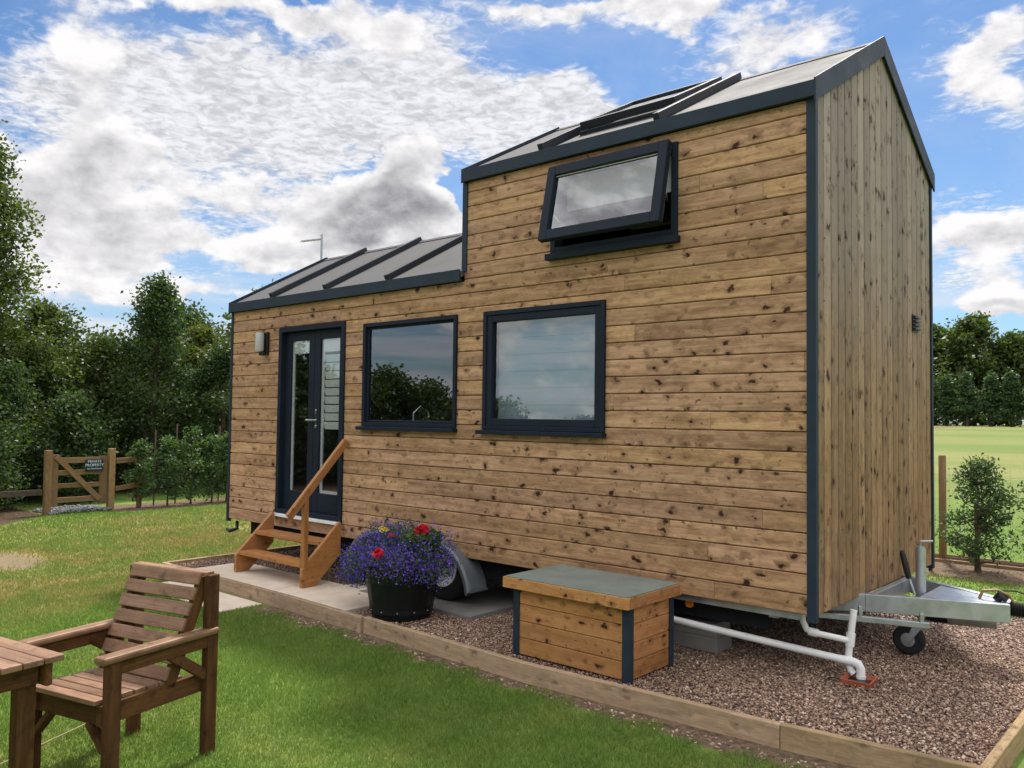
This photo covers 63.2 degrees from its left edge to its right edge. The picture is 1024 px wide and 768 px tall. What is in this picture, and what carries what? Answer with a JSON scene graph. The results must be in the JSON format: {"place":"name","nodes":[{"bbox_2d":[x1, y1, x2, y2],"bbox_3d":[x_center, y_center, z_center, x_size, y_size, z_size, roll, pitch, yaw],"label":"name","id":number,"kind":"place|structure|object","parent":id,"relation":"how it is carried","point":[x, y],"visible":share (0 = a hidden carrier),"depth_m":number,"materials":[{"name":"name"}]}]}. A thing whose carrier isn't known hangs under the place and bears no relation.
{"place":"outdoors","nodes":[
{"label":"outdoors","id":0,"kind":"place"},
{"bbox_2d":[161,581,260,611],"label":"path paving","id":1,"kind":"structure","parent":0,"point":[229,602],"depth_m":7.29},
{"bbox_2d":[197,563,368,612],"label":"patio paving","id":2,"kind":"structure","parent":0,"point":[335,595],"depth_m":7.49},
{"bbox_2d":[234,439,348,587],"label":"wooden steps","id":3,"kind":"structure","parent":2,"relation":"on","point":[315,566],"depth_m":7.67,"materials":[{"name":"brown wood"}]},
{"bbox_2d":[0,423,1023,767],"bbox_3d":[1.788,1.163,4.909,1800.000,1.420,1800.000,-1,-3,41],"label":"ground","id":4,"kind":"structure","parent":0,"point":[956,445],"depth_m":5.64,"materials":[{"name":"green plant"}]},
{"bbox_2d":[0,379,40,509],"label":"laurel bush","id":5,"kind":"object","parent":4,"relation":"on","point":[9,478],"visible":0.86,"depth_m":13.44,"materials":[{"name":"green plant"}]},
{"bbox_2d":[0,490,42,497],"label":"rail fence","id":6,"kind":"object","parent":4,"relation":"on","point":[20,493],"visible":1,"depth_m":13.04,"materials":[{"name":"brown wood"}]},
{"bbox_2d":[0,119,56,497],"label":"tall tree","id":7,"kind":"object","parent":4,"relation":"on","point":[13,275],"visible":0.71,"depth_m":15.78,"materials":[{"name":"green plant"}]},
{"bbox_2d":[0,352,60,506],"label":"laurel bush","id":8,"kind":"object","parent":4,"relation":"on","point":[17,394],"visible":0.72,"depth_m":14.45,"materials":[{"name":"green plant"}]},
{"bbox_2d":[0,636,64,767],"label":"garden table","id":9,"kind":"object","parent":4,"relation":"on","point":[25,668],"visible":1,"depth_m":3.16,"materials":[{"name":"brown wood"}]},
{"bbox_2d":[0,723,85,764],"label":"cord","id":10,"kind":"object","parent":4,"relation":"on","point":[52,739],"visible":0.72,"depth_m":4.14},
{"bbox_2d":[42,450,52,514],"bbox_3d":[-7.443,1.603,13.333,0.100,1.080,0.100,-1,-3,41],"label":"gate post","id":11,"kind":"object","parent":4,"relation":"on","point":[47,482],"visible":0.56,"depth_m":13.30,"materials":[{"name":"brown wood"}]},
{"bbox_2d":[51,454,106,506],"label":"field gate","id":12,"kind":"structure","parent":11,"relation":"attached to","point":[95,465],"depth_m":13.70,"materials":[{"name":"brown wood"}]},
{"bbox_2d":[0,330,107,500],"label":"leafy tree","id":13,"kind":"object","parent":4,"relation":"on","point":[38,358],"visible":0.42,"depth_m":15.78,"materials":[{"name":"green plant"}]},
{"bbox_2d":[0,283,115,479],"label":"leafy tree","id":14,"kind":"object","parent":4,"relation":"on","point":[48,318],"visible":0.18,"depth_m":16.86,"materials":[{"name":"green plant"}]},
{"bbox_2d":[32,504,111,514],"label":"slate chippings","id":15,"kind":"object","parent":4,"relation":"on","point":[68,509],"visible":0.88,"depth_m":13.73,"materials":[{"name":"grey gravel"}]},
{"bbox_2d":[22,385,122,503],"bbox_3d":[-8.089,1.108,15.264,1.866,2.172,1.722,-1,-3,41],"label":"laurel bush","id":16,"kind":"object","parent":4,"relation":"on","point":[70,409],"visible":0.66,"depth_m":15.00,"materials":[{"name":"green plant"}]},
{"bbox_2d":[62,313,151,475],"bbox_3d":[-10.573,0.311,21.570,4.735,4.227,3.843,-1,-3,41],"label":"background tree","id":17,"kind":"object","parent":4,"relation":"on","point":[80,342],"visible":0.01,"depth_m":21.21,"materials":[{"name":"green plant"}]},
{"bbox_2d":[54,326,160,492],"bbox_3d":[-8.451,0.510,17.063,2.501,3.529,2.520,-1,-3,41],"label":"leafy tree","id":18,"kind":"object","parent":4,"relation":"on","point":[101,366],"visible":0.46,"depth_m":16.95,"materials":[{"name":"green plant"}]},
{"bbox_2d":[106,448,115,509],"bbox_3d":[-6.797,1.637,14.103,0.100,1.090,0.100,-1,-3,41],"label":"gate post","id":19,"kind":"object","parent":4,"relation":"on","point":[111,464],"visible":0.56,"depth_m":14.07,"materials":[{"name":"brown wood"}]},
{"bbox_2d":[19,561,219,767],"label":"garden chair","id":20,"kind":"object","parent":4,"relation":"on","point":[130,681],"visible":0.94,"depth_m":3.95,"materials":[{"name":"brown wood"}]},
{"bbox_2d":[115,456,147,507],"bbox_3d":[-6.572,1.712,14.399,0.080,0.930,0.651,-1,-3,31],"label":"rail fence","id":21,"kind":"object","parent":4,"relation":"on","point":[125,486],"visible":0.7,"depth_m":14.35,"materials":[{"name":"brown wood"}]},
{"bbox_2d":[120,437,156,507],"bbox_3d":[-6.420,1.554,14.447,0.581,1.257,0.578,-1,-3,41],"label":"young shrub","id":22,"kind":"object","parent":4,"relation":"on","point":[139,450],"visible":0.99,"depth_m":14.43,"materials":[{"name":"green plant"}]},
{"bbox_2d":[153,430,155,504],"bbox_3d":[-6.403,1.520,14.907,0.024,1.400,0.024,-1,-3,41],"label":"stake","id":23,"kind":"object","parent":4,"relation":"on","point":[154,466],"visible":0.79,"depth_m":14.90,"materials":[{"name":"brown wood"}]},
{"bbox_2d":[95,318,214,483],"bbox_3d":[-8.052,0.358,18.972,3.106,3.990,2.746,1,-2,5],"label":"leafy tree","id":24,"kind":"object","parent":4,"relation":"on","point":[158,385],"visible":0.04,"depth_m":18.64,"materials":[{"name":"green plant"}]},
{"bbox_2d":[97,270,213,493],"bbox_3d":[-7.403,-0.034,17.121,2.272,4.636,2.174,-1,-3,41],"label":"slender tree","id":25,"kind":"object","parent":4,"relation":"on","point":[156,316],"visible":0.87,"depth_m":16.97,"materials":[{"name":"green plant"}]},
{"bbox_2d":[153,434,187,505],"bbox_3d":[-6.070,1.550,14.842,0.673,1.302,0.618,-1,-3,41],"label":"young shrub","id":26,"kind":"object","parent":4,"relation":"on","point":[165,454],"visible":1,"depth_m":14.78,"materials":[{"name":"green plant"}]},
{"bbox_2d":[124,296,225,426],"bbox_3d":[-9.235,0.024,23.561,4.069,5.009,4.266,2,-3,-24],"label":"background tree","id":27,"kind":"object","parent":4,"relation":"on","point":[196,314],"visible":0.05,"depth_m":23.21,"materials":[{"name":"green plant"}]},
{"bbox_2d":[174,424,177,503],"bbox_3d":[-6.139,1.480,15.210,0.024,1.510,0.024,-1,-3,41],"label":"stake","id":28,"kind":"object","parent":4,"relation":"on","point":[176,455],"visible":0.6,"depth_m":15.22,"materials":[{"name":"brown wood"}]},
{"bbox_2d":[143,445,220,502],"bbox_3d":[-3.328,1.815,18.651,0.002,1.011,10.002,-1,-3,41],"label":"wire fence","id":29,"kind":"object","parent":4,"relation":"on","point":[182,478],"visible":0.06,"depth_m":15.53,"materials":[{"name":"grey metal"}]},
{"bbox_2d":[169,425,209,503],"bbox_3d":[-5.860,1.476,15.172,0.817,1.485,0.713,-1,-3,41],"label":"young shrub","id":30,"kind":"object","parent":4,"relation":"on","point":[192,464],"visible":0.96,"depth_m":15.09,"materials":[{"name":"green plant"}]},
{"bbox_2d":[155,315,229,484],"bbox_3d":[-7.205,0.377,19.321,2.297,3.991,2.957,-1,-3,41],"label":"tree","id":31,"kind":"object","parent":4,"relation":"on","point":[200,342],"visible":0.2,"depth_m":19.02,"materials":[{"name":"green plant"}]},
{"bbox_2d":[174,326,230,491],"bbox_3d":[-6.189,0.535,17.942,2.380,3.607,1.907,-1,-3,41],"label":"leafy tree","id":32,"kind":"object","parent":4,"relation":"on","point":[215,366],"visible":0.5,"depth_m":17.72,"materials":[{"name":"green plant"}]},
{"bbox_2d":[184,308,230,419],"bbox_3d":[-6.763,0.189,21.285,3.753,4.544,3.723,-1,-3,41],"label":"background tree","id":33,"kind":"object","parent":4,"relation":"on","point":[227,316],"depth_m":20.92,"materials":[{"name":"green plant"}]},
{"bbox_2d":[197,432,227,502],"bbox_3d":[-5.567,1.560,15.465,0.536,1.349,0.722,0,-2,17],"label":"young shrub","id":34,"kind":"object","parent":4,"relation":"on","point":[211,448],"visible":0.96,"depth_m":15.38,"materials":[{"name":"green plant"}]},
{"bbox_2d":[217,426,220,500],"bbox_3d":[-5.580,1.533,15.849,0.024,1.470,0.024,-1,-3,41],"label":"stake","id":35,"kind":"object","parent":4,"relation":"on","point":[219,459],"visible":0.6,"depth_m":15.85,"materials":[{"name":"brown wood"}]},
{"bbox_2d":[215,431,227,501],"bbox_3d":[-5.409,1.569,15.715,0.597,1.355,0.599,-1,-3,41],"label":"young shrub","id":36,"kind":"object","parent":4,"relation":"on","point":[224,445],"visible":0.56,"depth_m":15.63,"materials":[{"name":"green plant"}]},
{"bbox_2d":[166,544,314,564],"bbox_3d":[-2.267,1.998,10.052,0.045,0.180,3.930,-1,-3,41],"label":"edging board","id":37,"kind":"object","parent":4,"relation":"on","point":[230,555],"visible":0.17,"depth_m":9.00,"materials":[{"name":"brown wood"}]},
{"bbox_2d":[162,562,364,632],"bbox_3d":[-2.350,1.893,7.452,3.298,0.180,0.069,-1,-3,42],"label":"edging board","id":38,"kind":"object","parent":4,"relation":"on","point":[328,614],"visible":0.56,"depth_m":6.97,"materials":[{"name":"brown wood"}]},
{"bbox_2d":[363,616,781,748],"bbox_3d":[0.097,1.836,5.251,3.274,0.180,0.123,-1,-3,41],"label":"edging board","id":39,"kind":"object","parent":4,"relation":"on","point":[752,728],"visible":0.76,"depth_m":4.89,"materials":[{"name":"brown wood"}]},
{"bbox_2d":[257,562,1023,767],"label":"soil crumbs","id":40,"kind":"object","parent":4,"relation":"on","point":[709,739],"visible":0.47,"depth_m":4.93,"materials":[{"name":"brown soil"}]},
{"bbox_2d":[780,723,987,767],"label":"edging board","id":41,"kind":"object","parent":4,"relation":"on","point":[838,748],"visible":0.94,"depth_m":3.99,"materials":[{"name":"beige wood"}]},
{"bbox_2d":[933,376,942,422],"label":"conifer","id":42,"kind":"object","parent":4,"relation":"on","point":[935,382],"visible":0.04,"depth_m":61.49,"materials":[{"name":"green plant"}]},
{"bbox_2d":[938,455,946,558],"bbox_3d":[5.207,1.519,10.063,0.084,1.310,0.084,-1,-3,41],"label":"fence post","id":43,"kind":"object","parent":4,"relation":"on","point":[942,489],"visible":0.79,"depth_m":10.04,"materials":[{"name":"brown wood"}]},
{"bbox_2d":[934,375,961,425],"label":"conifer","id":44,"kind":"object","parent":4,"relation":"on","point":[944,398],"visible":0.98,"depth_m":60.86,"materials":[{"name":"green plant"}]},
{"bbox_2d":[933,323,970,425],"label":"broadleaf tree","id":45,"kind":"object","parent":4,"relation":"on","point":[937,335],"visible":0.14,"depth_m":73.53,"materials":[{"name":"green plant"}]},
{"bbox_2d":[949,368,984,425],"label":"conifer","id":46,"kind":"object","parent":4,"relation":"on","point":[964,403],"visible":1,"depth_m":59.92,"materials":[{"name":"green plant"}]},
{"bbox_2d":[933,310,1012,425],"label":"broadleaf tree","id":47,"kind":"object","parent":4,"relation":"on","point":[966,334],"visible":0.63,"depth_m":69.85,"materials":[{"name":"green plant"}]},
{"bbox_2d":[935,553,1023,566],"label":"edging board","id":48,"kind":"object","parent":4,"relation":"on","point":[1018,564],"depth_m":9.84,"materials":[{"name":"brown wood"}]},
{"bbox_2d":[935,558,1023,570],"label":"edging board","id":49,"kind":"object","parent":4,"relation":"on","point":[982,565],"depth_m":9.59,"materials":[{"name":"brown wood"}]},
{"bbox_2d":[935,453,1023,571],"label":"shrub","id":50,"kind":"object","parent":4,"relation":"on","point":[982,513],"visible":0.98,"depth_m":9.25,"materials":[{"name":"green plant"}]},
{"bbox_2d":[974,370,1011,426],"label":"conifer","id":51,"kind":"object","parent":4,"relation":"on","point":[988,405],"visible":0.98,"depth_m":58.93,"materials":[{"name":"green plant"}]},
{"bbox_2d":[973,328,1023,426],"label":"broadleaf tree","id":52,"kind":"object","parent":4,"relation":"on","point":[1011,342],"visible":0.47,"depth_m":69.04,"materials":[{"name":"green plant"}]},
{"bbox_2d":[981,709,1023,767],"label":"edging board","id":53,"kind":"object","parent":4,"relation":"on","point":[1006,750],"visible":0.97,"depth_m":4.03,"materials":[{"name":"beige wood"}]},
{"bbox_2d":[994,367,1023,426],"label":"conifer","id":54,"kind":"object","parent":4,"relation":"on","point":[1011,397],"visible":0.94,"depth_m":58.15,"materials":[{"name":"green plant"}]},
{"bbox_2d":[1004,480,1023,553],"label":"shrub","id":55,"kind":"object","parent":4,"relation":"on","point":[1017,509],"visible":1,"depth_m":8.99,"materials":[{"name":"green plant"}]},
{"bbox_3d":[7.255,1.473,8.274,0.084,1.310,0.084,-1,-3,41],"label":"fence post","id":56,"kind":"object","parent":4,"relation":"on","visible":0},
{"bbox_2d":[934,474,1023,564],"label":"wire fence","id":57,"kind":"object","parent":56,"relation":"attached to","point":[971,523],"visible":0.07,"depth_m":9.90,"materials":[{"name":"metal"}]},
{"bbox_2d":[0,0,1023,423],"label":"sky","id":58,"kind":"structure","parent":0,"point":[200,142],"materials":[{"name":"blue"}]},
{"bbox_2d":[175,546,1023,764],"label":"gravel","id":59,"kind":"structure","parent":0,"point":[976,675],"depth_m":5.07,"materials":[{"name":"brown gravel"}]},
{"bbox_2d":[365,558,438,621],"bbox_3d":[-0.867,1.616,6.541,0.578,0.398,0.578,-1,-3,41],"label":"barrel planter","id":60,"kind":"object","parent":59,"relation":"on","point":[389,600],"visible":0.68,"depth_m":6.31,"materials":[{"name":"black plastic"}]},
{"bbox_2d":[378,526,389,569],"bbox_3d":[-1.011,1.331,6.596,0.087,0.409,0.168,2,-3,-24],"label":"yellow pansy","id":61,"kind":"object","parent":60,"relation":"in","point":[385,529],"visible":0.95,"depth_m":6.59,"materials":[{"name":"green plant"}]},
{"bbox_2d":[333,514,461,593],"bbox_3d":[-0.946,1.357,6.601,1.300,0.634,0.705,-1,-3,41],"label":"lobelia plant","id":62,"kind":"object","parent":60,"relation":"in","point":[355,566],"visible":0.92,"depth_m":6.41,"materials":[{"name":"purple plant"}]},
{"bbox_2d":[371,523,443,569],"bbox_3d":[-0.814,1.302,6.414,0.562,0.462,0.343,1,-2,-14],"label":"geranium","id":63,"kind":"object","parent":60,"relation":"in","point":[379,552],"visible":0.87,"depth_m":6.35,"materials":[{"name":"red plant"}]},
{"bbox_2d":[360,585,513,620],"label":"paving slab","id":64,"kind":"structure","parent":59,"relation":"on","point":[491,601],"depth_m":6.84,"materials":[{"name":"concrete"}]},
{"bbox_2d":[503,564,681,683],"bbox_3d":[0.509,1.527,5.396,0.980,0.519,0.620,-1,-3,41],"label":"storage box","id":65,"kind":"object","parent":59,"relation":"on","point":[614,625],"visible":1,"depth_m":5.18,"materials":[{"name":"brown wood"}]},
{"bbox_2d":[226,36,1023,654],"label":"tiny house","id":66,"kind":"structure","parent":59,"relation":"on","point":[684,336],"depth_m":5.96,"materials":[{"name":"wood"}]},
{"bbox_2d":[282,330,315,511],"bbox_3d":[-2.168,0.370,8.476,0.509,1.808,0.052,-1,-3,41],"label":"door","id":67,"kind":"structure","parent":66,"relation":"in","point":[303,342],"depth_m":8.55,"materials":[{"name":"black metal"}]},
{"bbox_2d":[305,328,340,514],"bbox_3d":[-1.811,0.362,8.157,0.558,1.808,0.100,-1,-3,36],"label":"door","id":68,"kind":"structure","parent":66,"relation":"in","point":[326,340],"depth_m":8.22,"materials":[{"name":"black metal"}]},
{"bbox_2d":[355,314,459,432],"bbox_3d":[-0.921,-0.078,7.349,1.272,0.984,0.137,-1,-3,41],"label":"window","id":69,"kind":"structure","parent":66,"relation":"in","point":[367,423],"depth_m":7.39,"materials":[{"name":"black metal"}]},
{"bbox_2d":[475,299,607,437],"bbox_3d":[0.219,-0.101,6.355,1.237,0.989,0.140,-1,-3,41],"label":"window","id":70,"kind":"structure","parent":66,"relation":"in","point":[552,358],"depth_m":6.37,"materials":[{"name":"clear glass"}]},
{"bbox_2d":[538,139,679,260],"bbox_3d":[0.681,-1.290,5.939,1.130,0.696,0.313,-1,-3,41],"label":"window","id":71,"kind":"structure","parent":66,"relation":"in","point":[656,178],"depth_m":5.95,"materials":[{"name":"black metal"}]},
{"bbox_2d":[674,609,865,679],"bbox_3d":[1.434,1.593,5.390,1.584,0.442,0.215,-1,-3,31],"label":"waste pipe","id":72,"kind":"object","parent":66,"relation":"attached to","point":[847,658],"visible":0.75,"depth_m":5.12,"materials":[{"name":"white plastic"}]},
{"bbox_2d":[674,630,731,652],"bbox_3d":[1.279,1.765,5.801,0.440,0.100,0.220,-1,-3,41],"label":"concrete block","id":73,"kind":"object","parent":59,"relation":"on","point":[706,643],"depth_m":5.67,"materials":[{"name":"grey concrete"}]},
{"bbox_2d":[674,612,729,637],"bbox_3d":[1.274,1.664,5.797,0.440,0.100,0.200,-1,-3,41],"label":"concrete block","id":74,"kind":"object","parent":73,"relation":"on","point":[687,629],"depth_m":5.69,"materials":[{"name":"grey concrete"}]},
{"bbox_2d":[840,672,877,688],"bbox_3d":[2.078,1.775,4.982,0.176,0.050,0.150,-1,-3,41],"label":"drain gully","id":75,"kind":"object","parent":59,"relation":"on","point":[870,681],"visible":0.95,"depth_m":4.97,"materials":[{"name":"ceramic"}]},
{"bbox_2d":[1020,388,1023,420],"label":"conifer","id":76,"kind":"object","parent":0,"point":[1022,403],"visible":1,"depth_m":57.43,"materials":[{"name":"green plant"}]}
]}

